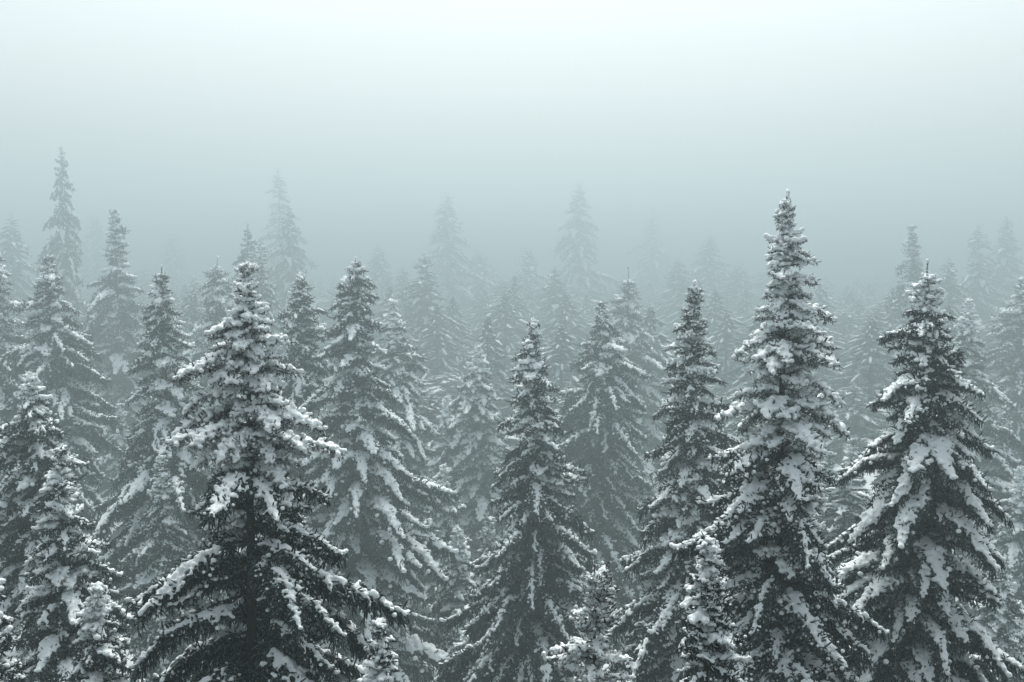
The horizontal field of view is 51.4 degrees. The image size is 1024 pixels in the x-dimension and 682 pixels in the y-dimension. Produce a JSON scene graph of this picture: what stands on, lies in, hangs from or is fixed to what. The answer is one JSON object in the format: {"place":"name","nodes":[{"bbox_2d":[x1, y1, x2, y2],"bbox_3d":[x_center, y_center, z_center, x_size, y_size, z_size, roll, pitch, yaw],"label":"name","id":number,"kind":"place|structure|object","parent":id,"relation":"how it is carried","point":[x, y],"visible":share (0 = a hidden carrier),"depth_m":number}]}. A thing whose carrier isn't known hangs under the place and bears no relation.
{"place":"outdoors","nodes":[
{"label":"outdoors","id":0,"kind":"place"},
{"bbox_2d":[0,0,1023,296],"label":"sky","id":1,"kind":"structure","parent":0,"point":[878,119]},
{"bbox_2d":[2,308,1023,681],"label":"snowy ground","id":2,"kind":"structure","parent":0,"point":[870,478],"depth_m":70.49},
{"bbox_2d":[0,578,29,681],"bbox_3d":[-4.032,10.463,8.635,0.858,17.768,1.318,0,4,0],"label":"spruce tree","id":3,"kind":"object","parent":2,"relation":"on","point":[11,669],"visible":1,"depth_m":8.08},
{"bbox_2d":[0,213,37,329],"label":"spruce tree","id":4,"kind":"object","parent":2,"relation":"on","point":[14,262],"visible":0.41,"depth_m":156.02},
{"bbox_2d":[0,247,74,561],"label":"spruce tree","id":5,"kind":"object","parent":2,"relation":"on","point":[9,337],"visible":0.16,"depth_m":58.19},
{"bbox_2d":[13,507,69,662],"bbox_3d":[-20.353,10.973,47.977,5.166,8.871,4.738,0,4,0],"label":"spruce tree","id":6,"kind":"object","parent":2,"relation":"on","point":[22,654],"visible":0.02,"depth_m":46.25},
{"bbox_2d":[35,146,88,383],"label":"spruce tree","id":7,"kind":"object","parent":2,"relation":"on","point":[67,264],"visible":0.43,"depth_m":123.11},
{"bbox_2d":[0,371,124,649],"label":"spruce tree","id":8,"kind":"object","parent":2,"relation":"on","point":[33,426],"visible":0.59,"depth_m":20.00},
{"bbox_2d":[0,254,126,537],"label":"spruce tree","id":9,"kind":"object","parent":2,"relation":"on","point":[74,402],"visible":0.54,"depth_m":50.87},
{"bbox_2d":[10,444,135,681],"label":"spruce tree","id":10,"kind":"object","parent":2,"relation":"on","point":[66,569],"visible":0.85,"depth_m":13.88},
{"bbox_2d":[68,287,90,301],"bbox_3d":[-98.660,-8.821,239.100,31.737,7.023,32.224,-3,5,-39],"label":"spruce tree","id":11,"kind":"object","parent":2,"relation":"on","point":[84,293],"visible":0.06,"depth_m":239.96},
{"bbox_2d":[73,209,118,296],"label":"spruce tree","id":12,"kind":"object","parent":2,"relation":"on","point":[92,243],"visible":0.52,"depth_m":246.50},
{"bbox_2d":[60,581,148,681],"bbox_3d":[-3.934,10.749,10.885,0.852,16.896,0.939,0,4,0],"label":"spruce tree","id":13,"kind":"object","parent":2,"relation":"on","point":[104,651],"visible":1,"depth_m":10.21},
{"bbox_2d":[66,209,157,490],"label":"spruce tree","id":14,"kind":"object","parent":2,"relation":"on","point":[104,315],"visible":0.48,"depth_m":83.80},
{"bbox_2d":[95,403,133,498],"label":"spruce tree","id":15,"kind":"object","parent":2,"relation":"on","point":[118,438],"visible":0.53,"depth_m":73.30},
{"bbox_2d":[86,363,160,493],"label":"spruce tree","id":16,"kind":"object","parent":2,"relation":"on","point":[121,398],"visible":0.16,"depth_m":83.26},
{"bbox_2d":[122,265,155,330],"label":"spruce tree","id":17,"kind":"object","parent":2,"relation":"on","point":[142,274],"visible":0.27,"depth_m":199.52},
{"bbox_2d":[132,282,191,314],"bbox_3d":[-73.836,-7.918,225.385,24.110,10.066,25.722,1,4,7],"label":"spruce tree","id":18,"kind":"object","parent":2,"relation":"on","point":[169,285],"visible":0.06,"depth_m":225.40},
{"bbox_2d":[78,265,262,678],"bbox_3d":[-12.473,6.815,39.087,6.906,19.190,7.049,0,4,0],"label":"spruce tree","id":19,"kind":"object","parent":2,"relation":"on","point":[157,423],"visible":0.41,"depth_m":38.10},
{"bbox_2d":[116,454,225,681],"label":"spruce tree","id":20,"kind":"object","parent":2,"relation":"on","point":[152,533],"visible":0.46,"depth_m":35.96},
{"bbox_2d":[138,230,203,303],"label":"spruce tree","id":21,"kind":"object","parent":2,"relation":"on","point":[171,263],"visible":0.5,"depth_m":263.30},
{"bbox_2d":[177,276,211,353],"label":"spruce tree","id":22,"kind":"object","parent":2,"relation":"on","point":[192,298],"visible":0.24,"depth_m":111.84},
{"bbox_2d":[179,256,251,425],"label":"spruce tree","id":23,"kind":"object","parent":2,"relation":"on","point":[218,304],"visible":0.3,"depth_m":74.41},
{"bbox_2d":[230,223,290,363],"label":"spruce tree","id":24,"kind":"object","parent":2,"relation":"on","point":[242,257],"visible":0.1,"depth_m":105.67},
{"bbox_2d":[240,238,288,399],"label":"spruce tree","id":25,"kind":"object","parent":2,"relation":"on","point":[265,285],"visible":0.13,"depth_m":100.26},
{"bbox_2d":[123,261,411,681],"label":"spruce tree","id":26,"kind":"object","parent":2,"relation":"on","point":[242,479],"visible":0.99,"depth_m":8.95},
{"bbox_2d":[250,167,319,316],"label":"spruce tree","id":27,"kind":"object","parent":2,"relation":"on","point":[272,244],"visible":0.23,"depth_m":191.40},
{"bbox_2d":[264,205,326,341],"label":"spruce tree","id":28,"kind":"object","parent":2,"relation":"on","point":[283,281],"visible":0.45,"depth_m":149.11},
{"bbox_2d":[213,272,394,638],"bbox_3d":[-8.303,6.801,41.623,7.688,18.981,8.824,0,4,0],"label":"spruce tree","id":29,"kind":"object","parent":2,"relation":"on","point":[301,312],"visible":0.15,"depth_m":40.97},
{"bbox_2d":[273,307,334,377],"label":"spruce tree","id":30,"kind":"object","parent":2,"relation":"on","point":[282,346],"visible":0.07,"depth_m":131.36},
{"bbox_2d":[312,287,345,320],"bbox_3d":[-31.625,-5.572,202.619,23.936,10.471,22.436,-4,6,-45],"label":"spruce tree","id":31,"kind":"object","parent":2,"relation":"on","point":[321,306],"visible":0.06,"depth_m":199.70},
{"bbox_2d":[316,286,370,355],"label":"spruce tree","id":32,"kind":"object","parent":2,"relation":"on","point":[330,291],"visible":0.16,"depth_m":156.68},
{"bbox_2d":[311,318,383,374],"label":"spruce tree","id":33,"kind":"object","parent":2,"relation":"on","point":[322,344],"visible":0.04,"depth_m":141.31},
{"bbox_2d":[337,656,363,681],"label":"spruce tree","id":34,"kind":"object","parent":2,"relation":"on","point":[357,662],"visible":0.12,"depth_m":33.00},
{"bbox_2d":[257,256,461,681],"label":"spruce tree","id":35,"kind":"object","parent":2,"relation":"on","point":[369,480],"visible":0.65,"depth_m":38.05},
{"bbox_2d":[360,244,392,319],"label":"spruce tree","id":36,"kind":"object","parent":2,"relation":"on","point":[376,272],"visible":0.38,"depth_m":191.33},
{"bbox_2d":[357,616,399,681],"bbox_3d":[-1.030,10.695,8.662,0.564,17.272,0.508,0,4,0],"label":"spruce tree","id":37,"kind":"object","parent":2,"relation":"on","point":[381,665],"visible":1,"depth_m":8.00},
{"bbox_2d":[376,268,418,343],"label":"spruce tree","id":38,"kind":"object","parent":2,"relation":"on","point":[402,278],"visible":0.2,"depth_m":170.35},
{"bbox_2d":[361,394,439,495],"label":"spruce tree","id":39,"kind":"object","parent":2,"relation":"on","point":[423,437],"visible":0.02,"depth_m":83.47},
{"bbox_2d":[363,298,474,601],"bbox_3d":[-6.830,6.813,59.374,10.534,18.459,9.757,0,4,0],"label":"spruce tree","id":40,"kind":"object","parent":2,"relation":"on","point":[399,372],"visible":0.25,"depth_m":58.15},
{"bbox_2d":[379,333,463,390],"bbox_3d":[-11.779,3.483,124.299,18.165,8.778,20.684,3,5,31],"label":"spruce tree","id":41,"kind":"object","parent":2,"relation":"on","point":[409,339],"visible":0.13,"depth_m":123.06},
{"bbox_2d":[406,590,441,680],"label":"spruce tree","id":42,"kind":"object","parent":2,"relation":"on","point":[418,608],"visible":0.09,"depth_m":42.12},
{"bbox_2d":[395,252,471,383],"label":"spruce tree","id":43,"kind":"object","parent":2,"relation":"on","point":[424,299],"visible":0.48,"depth_m":129.80},
{"bbox_2d":[413,392,455,475],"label":"spruce tree","id":44,"kind":"object","parent":2,"relation":"on","point":[431,401],"visible":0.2,"depth_m":84.74},
{"bbox_2d":[425,395,458,477],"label":"spruce tree","id":45,"kind":"object","parent":2,"relation":"on","point":[440,442],"visible":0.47,"depth_m":78.49},
{"bbox_2d":[411,463,477,618],"bbox_3d":[-4.256,10.647,54.847,5.009,9.025,6.295,0,4,0],"label":"spruce tree","id":46,"kind":"object","parent":2,"relation":"on","point":[442,522],"visible":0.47,"depth_m":53.70},
{"bbox_2d":[417,525,478,681],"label":"spruce tree","id":47,"kind":"object","parent":2,"relation":"on","point":[460,581],"visible":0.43,"depth_m":41.91},
{"bbox_2d":[411,191,490,319],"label":"spruce tree","id":48,"kind":"object","parent":2,"relation":"on","point":[460,292],"visible":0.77,"depth_m":209.85},
{"bbox_2d":[439,608,465,653],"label":"spruce tree","id":49,"kind":"object","parent":2,"relation":"on","point":[451,639],"visible":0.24,"depth_m":40.17},
{"bbox_2d":[414,373,511,424],"bbox_3d":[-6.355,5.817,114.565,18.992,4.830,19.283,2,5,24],"label":"spruce tree","id":50,"kind":"object","parent":2,"relation":"on","point":[446,386],"visible":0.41,"depth_m":113.03},
{"bbox_2d":[446,605,482,681],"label":"spruce tree","id":51,"kind":"object","parent":2,"relation":"on","point":[463,642],"visible":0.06,"depth_m":31.29},
{"bbox_2d":[432,344,518,547],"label":"spruce tree","id":52,"kind":"object","parent":2,"relation":"on","point":[478,445],"visible":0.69,"depth_m":66.10},
{"bbox_2d":[445,249,507,316],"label":"spruce tree","id":53,"kind":"object","parent":2,"relation":"on","point":[481,269],"visible":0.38,"depth_m":222.74},
{"bbox_2d":[469,516,500,612],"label":"spruce tree","id":54,"kind":"object","parent":2,"relation":"on","point":[489,542],"visible":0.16,"depth_m":48.28},
{"bbox_2d":[443,299,527,368],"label":"spruce tree","id":55,"kind":"object","parent":2,"relation":"on","point":[479,329],"visible":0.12,"depth_m":150.54},
{"bbox_2d":[464,261,512,296],"bbox_3d":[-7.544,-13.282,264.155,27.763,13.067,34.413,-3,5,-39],"label":"spruce tree","id":56,"kind":"object","parent":2,"relation":"on","point":[494,269],"visible":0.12,"depth_m":264.96},
{"bbox_2d":[449,409,528,487],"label":"spruce tree","id":57,"kind":"object","parent":2,"relation":"on","point":[513,441],"visible":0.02,"depth_m":82.58},
{"bbox_2d":[456,334,523,380],"bbox_3d":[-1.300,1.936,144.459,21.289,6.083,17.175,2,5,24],"label":"spruce tree","id":58,"kind":"object","parent":2,"relation":"on","point":[509,338],"visible":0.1,"depth_m":144.75},
{"bbox_2d":[461,283,528,349],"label":"spruce tree","id":59,"kind":"object","parent":2,"relation":"on","point":[503,291],"visible":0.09,"depth_m":163.60},
{"bbox_2d":[455,279,541,326],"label":"spruce tree","id":60,"kind":"object","parent":2,"relation":"on","point":[496,287],"visible":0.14,"depth_m":194.97},
{"bbox_2d":[9,273,1020,446],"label":"distant forest","id":61,"kind":"object","parent":2,"relation":"on","point":[567,339],"visible":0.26,"depth_m":132.75},
{"bbox_2d":[490,272,542,293],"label":"spruce tree","id":62,"kind":"object","parent":2,"relation":"on","point":[509,277],"visible":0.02,"depth_m":239.17},
{"bbox_2d":[422,317,620,681],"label":"spruce tree","id":63,"kind":"object","parent":2,"relation":"on","point":[525,597],"visible":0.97,"depth_m":25.94},
{"bbox_2d":[508,244,551,321],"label":"spruce tree","id":64,"kind":"object","parent":2,"relation":"on","point":[532,270],"visible":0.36,"depth_m":199.41},
{"bbox_2d":[496,370,574,418],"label":"spruce tree","id":65,"kind":"object","parent":2,"relation":"on","point":[551,380],"visible":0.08,"depth_m":110.13},
{"bbox_2d":[535,265,587,361],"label":"spruce tree","id":66,"kind":"object","parent":2,"relation":"on","point":[552,304],"visible":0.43,"depth_m":156.29},
{"bbox_2d":[535,282,611,321],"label":"spruce tree","id":67,"kind":"object","parent":2,"relation":"on","point":[576,299],"visible":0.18,"depth_m":201.17},
{"bbox_2d":[541,183,621,307],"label":"spruce tree","id":68,"kind":"object","parent":2,"relation":"on","point":[577,269],"visible":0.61,"depth_m":210.16},
{"bbox_2d":[576,314,595,346],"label":"spruce tree","id":69,"kind":"object","parent":2,"relation":"on","point":[587,321],"visible":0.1,"depth_m":159.68},
{"bbox_2d":[541,549,639,681],"bbox_3d":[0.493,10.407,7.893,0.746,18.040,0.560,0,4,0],"label":"spruce tree","id":70,"kind":"object","parent":2,"relation":"on","point":[589,620],"visible":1,"depth_m":7.21},
{"bbox_2d":[525,300,659,650],"bbox_3d":[4.735,6.678,51.767,8.629,17.390,7.964,0,4,0],"label":"spruce tree","id":71,"kind":"object","parent":2,"relation":"on","point":[596,418],"visible":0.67,"depth_m":50.53},
{"bbox_2d":[553,382,642,493],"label":"spruce tree","id":72,"kind":"object","parent":2,"relation":"on","point":[560,399],"visible":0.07,"depth_m":76.76},
{"bbox_2d":[588,470,662,662],"bbox_3d":[6.383,11.069,51.889,6.656,9.661,5.356,0,4,0],"label":"spruce tree","id":73,"kind":"object","parent":2,"relation":"on","point":[648,475],"visible":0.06,"depth_m":51.46},
{"bbox_2d":[614,486,653,600],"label":"spruce tree","id":74,"kind":"object","parent":2,"relation":"on","point":[646,584],"visible":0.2,"depth_m":50.86},
{"bbox_2d":[591,265,702,484],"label":"spruce tree","id":75,"kind":"object","parent":2,"relation":"on","point":[646,356],"visible":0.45,"depth_m":84.00},
{"bbox_2d":[617,211,681,301],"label":"spruce tree","id":76,"kind":"object","parent":2,"relation":"on","point":[657,270],"visible":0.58,"depth_m":267.77},
{"bbox_2d":[573,280,767,681],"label":"spruce tree","id":77,"kind":"object","parent":2,"relation":"on","point":[651,621],"visible":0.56,"depth_m":20.04},
{"bbox_2d":[640,332,704,381],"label":"spruce tree","id":78,"kind":"object","parent":2,"relation":"on","point":[669,352],"visible":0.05,"depth_m":134.29},
{"bbox_2d":[652,441,699,519],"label":"spruce tree","id":79,"kind":"object","parent":2,"relation":"on","point":[656,466],"visible":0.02,"depth_m":62.50},
{"bbox_2d":[641,257,716,337],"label":"spruce tree","id":80,"kind":"object","parent":2,"relation":"on","point":[675,280],"visible":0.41,"depth_m":184.71},
{"bbox_2d":[643,274,723,333],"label":"spruce tree","id":81,"kind":"object","parent":2,"relation":"on","point":[663,300],"visible":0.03,"depth_m":199.67},
{"bbox_2d":[660,320,733,361],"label":"spruce tree","id":82,"kind":"object","parent":2,"relation":"on","point":[671,328],"visible":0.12,"depth_m":149.64},
{"bbox_2d":[660,370,753,430],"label":"spruce tree","id":83,"kind":"object","parent":2,"relation":"on","point":[710,388],"visible":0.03,"depth_m":101.54},
{"bbox_2d":[673,535,768,681],"bbox_3d":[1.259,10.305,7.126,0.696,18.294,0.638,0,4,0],"label":"spruce tree","id":84,"kind":"object","parent":2,"relation":"on","point":[706,631],"visible":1,"depth_m":6.46},
{"bbox_2d":[689,235,755,310],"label":"spruce tree","id":85,"kind":"object","parent":2,"relation":"on","point":[708,279],"visible":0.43,"depth_m":206.75},
{"bbox_2d":[710,262,764,333],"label":"spruce tree","id":86,"kind":"object","parent":2,"relation":"on","point":[736,281],"visible":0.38,"depth_m":199.64},
{"bbox_2d":[707,323,773,392],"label":"spruce tree","id":87,"kind":"object","parent":2,"relation":"on","point":[743,335],"visible":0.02,"depth_m":130.57},
{"bbox_2d":[713,397,773,541],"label":"spruce tree","id":88,"kind":"object","parent":2,"relation":"on","point":[734,429],"visible":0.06,"depth_m":58.25},
{"bbox_2d":[716,310,771,361],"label":"spruce tree","id":89,"kind":"object","parent":2,"relation":"on","point":[747,316],"visible":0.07,"depth_m":155.71},
{"bbox_2d":[722,259,769,292],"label":"spruce tree","id":90,"kind":"object","parent":2,"relation":"on","point":[743,262],"visible":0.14,"depth_m":268.10},
{"bbox_2d":[713,372,786,422],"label":"spruce tree","id":91,"kind":"object","parent":2,"relation":"on","point":[776,388],"visible":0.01,"depth_m":108.47},
{"bbox_2d":[714,383,796,497],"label":"spruce tree","id":92,"kind":"object","parent":2,"relation":"on","point":[728,426],"visible":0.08,"depth_m":78.62},
{"bbox_2d":[726,266,789,307],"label":"spruce tree","id":93,"kind":"object","parent":2,"relation":"on","point":[762,282],"visible":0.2,"depth_m":219.24},
{"bbox_2d":[667,189,891,681],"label":"spruce tree","id":94,"kind":"object","parent":2,"relation":"on","point":[780,578],"visible":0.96,"depth_m":11.08},
{"bbox_2d":[791,406,860,457],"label":"spruce tree","id":95,"kind":"object","parent":2,"relation":"on","point":[832,409],"visible":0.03,"depth_m":95.51},
{"bbox_2d":[809,278,853,328],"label":"spruce tree","id":96,"kind":"object","parent":2,"relation":"on","point":[831,300],"visible":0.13,"depth_m":177.24},
{"bbox_2d":[810,318,853,378],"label":"spruce tree","id":97,"kind":"object","parent":2,"relation":"on","point":[839,343],"visible":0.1,"depth_m":133.96},
{"bbox_2d":[811,451,853,550],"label":"spruce tree","id":98,"kind":"object","parent":2,"relation":"on","point":[828,463],"visible":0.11,"depth_m":51.49},
{"bbox_2d":[824,307,864,357],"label":"spruce tree","id":99,"kind":"object","parent":2,"relation":"on","point":[844,324],"visible":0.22,"depth_m":155.52},
{"bbox_2d":[816,462,881,619],"bbox_3d":[12.436,11.573,39.585,10.174,14.410,11.585,1,4,10],"label":"spruce tree","id":100,"kind":"object","parent":2,"relation":"on","point":[837,520],"visible":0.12,"depth_m":38.81},
{"bbox_2d":[833,289,871,335],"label":"spruce tree","id":101,"kind":"object","parent":2,"relation":"on","point":[847,293],"visible":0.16,"depth_m":192.57},
{"bbox_2d":[814,365,892,418],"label":"spruce tree","id":102,"kind":"object","parent":2,"relation":"on","point":[836,380],"visible":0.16,"depth_m":114.35},
{"bbox_2d":[820,304,891,377],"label":"spruce tree","id":103,"kind":"object","parent":2,"relation":"on","point":[883,320],"visible":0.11,"depth_m":130.53},
{"bbox_2d":[817,383,895,459],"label":"spruce tree","id":104,"kind":"object","parent":2,"relation":"on","point":[850,411],"visible":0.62,"depth_m":94.42},
{"bbox_2d":[836,438,876,543],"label":"spruce tree","id":105,"kind":"object","parent":2,"relation":"on","point":[851,453],"visible":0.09,"depth_m":58.65},
{"bbox_2d":[846,225,954,410],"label":"spruce tree","id":106,"kind":"object","parent":2,"relation":"on","point":[900,303],"visible":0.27,"depth_m":111.81},
{"bbox_2d":[784,259,1023,681],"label":"spruce tree","id":107,"kind":"object","parent":2,"relation":"on","point":[910,576],"visible":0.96,"depth_m":13.50},
{"bbox_2d":[869,265,955,301],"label":"spruce tree","id":108,"kind":"object","parent":2,"relation":"on","point":[891,283],"visible":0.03,"depth_m":269.19},
{"bbox_2d":[928,262,952,291],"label":"spruce tree","id":109,"kind":"object","parent":2,"relation":"on","point":[938,267],"visible":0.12,"depth_m":238.90},
{"bbox_2d":[871,298,1023,610],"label":"spruce tree","id":110,"kind":"object","parent":2,"relation":"on","point":[999,470],"visible":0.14,"depth_m":57.97},
{"bbox_2d":[936,257,987,372],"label":"spruce tree","id":111,"kind":"object","parent":2,"relation":"on","point":[950,298],"visible":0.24,"depth_m":135.91},
{"bbox_2d":[955,597,975,652],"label":"spruce tree","id":112,"kind":"object","parent":2,"relation":"on","point":[964,607],"depth_m":41.72},
{"bbox_2d":[953,224,1015,334],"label":"spruce tree","id":113,"kind":"object","parent":2,"relation":"on","point":[977,269],"visible":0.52,"depth_m":169.63},
{"bbox_2d":[968,321,1016,375],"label":"spruce tree","id":114,"kind":"object","parent":2,"relation":"on","point":[989,336],"visible":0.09,"depth_m":128.45},
{"bbox_2d":[965,561,1023,681],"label":"spruce tree","id":115,"kind":"object","parent":2,"relation":"on","point":[1005,628],"visible":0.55,"depth_m":33.56},
{"bbox_2d":[969,276,1023,464],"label":"spruce tree","id":116,"kind":"object","parent":2,"relation":"on","point":[1011,317],"visible":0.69,"depth_m":84.35},
{"bbox_2d":[973,466,1023,616],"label":"spruce tree","id":117,"kind":"object","parent":2,"relation":"on","point":[1010,549],"visible":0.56,"depth_m":53.24},
{"bbox_2d":[981,215,1023,296],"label":"spruce tree","id":118,"kind":"object","parent":2,"relation":"on","point":[1001,269],"visible":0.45,"depth_m":191.59},
{"bbox_2d":[984,404,1022,463],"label":"spruce tree","id":119,"kind":"object","parent":2,"relation":"on","point":[1003,416],"visible":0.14,"depth_m":69.11},
{"bbox_2d":[985,254,1023,283],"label":"spruce tree","id":120,"kind":"object","parent":2,"relation":"on","point":[1012,279],"visible":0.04,"depth_m":268.23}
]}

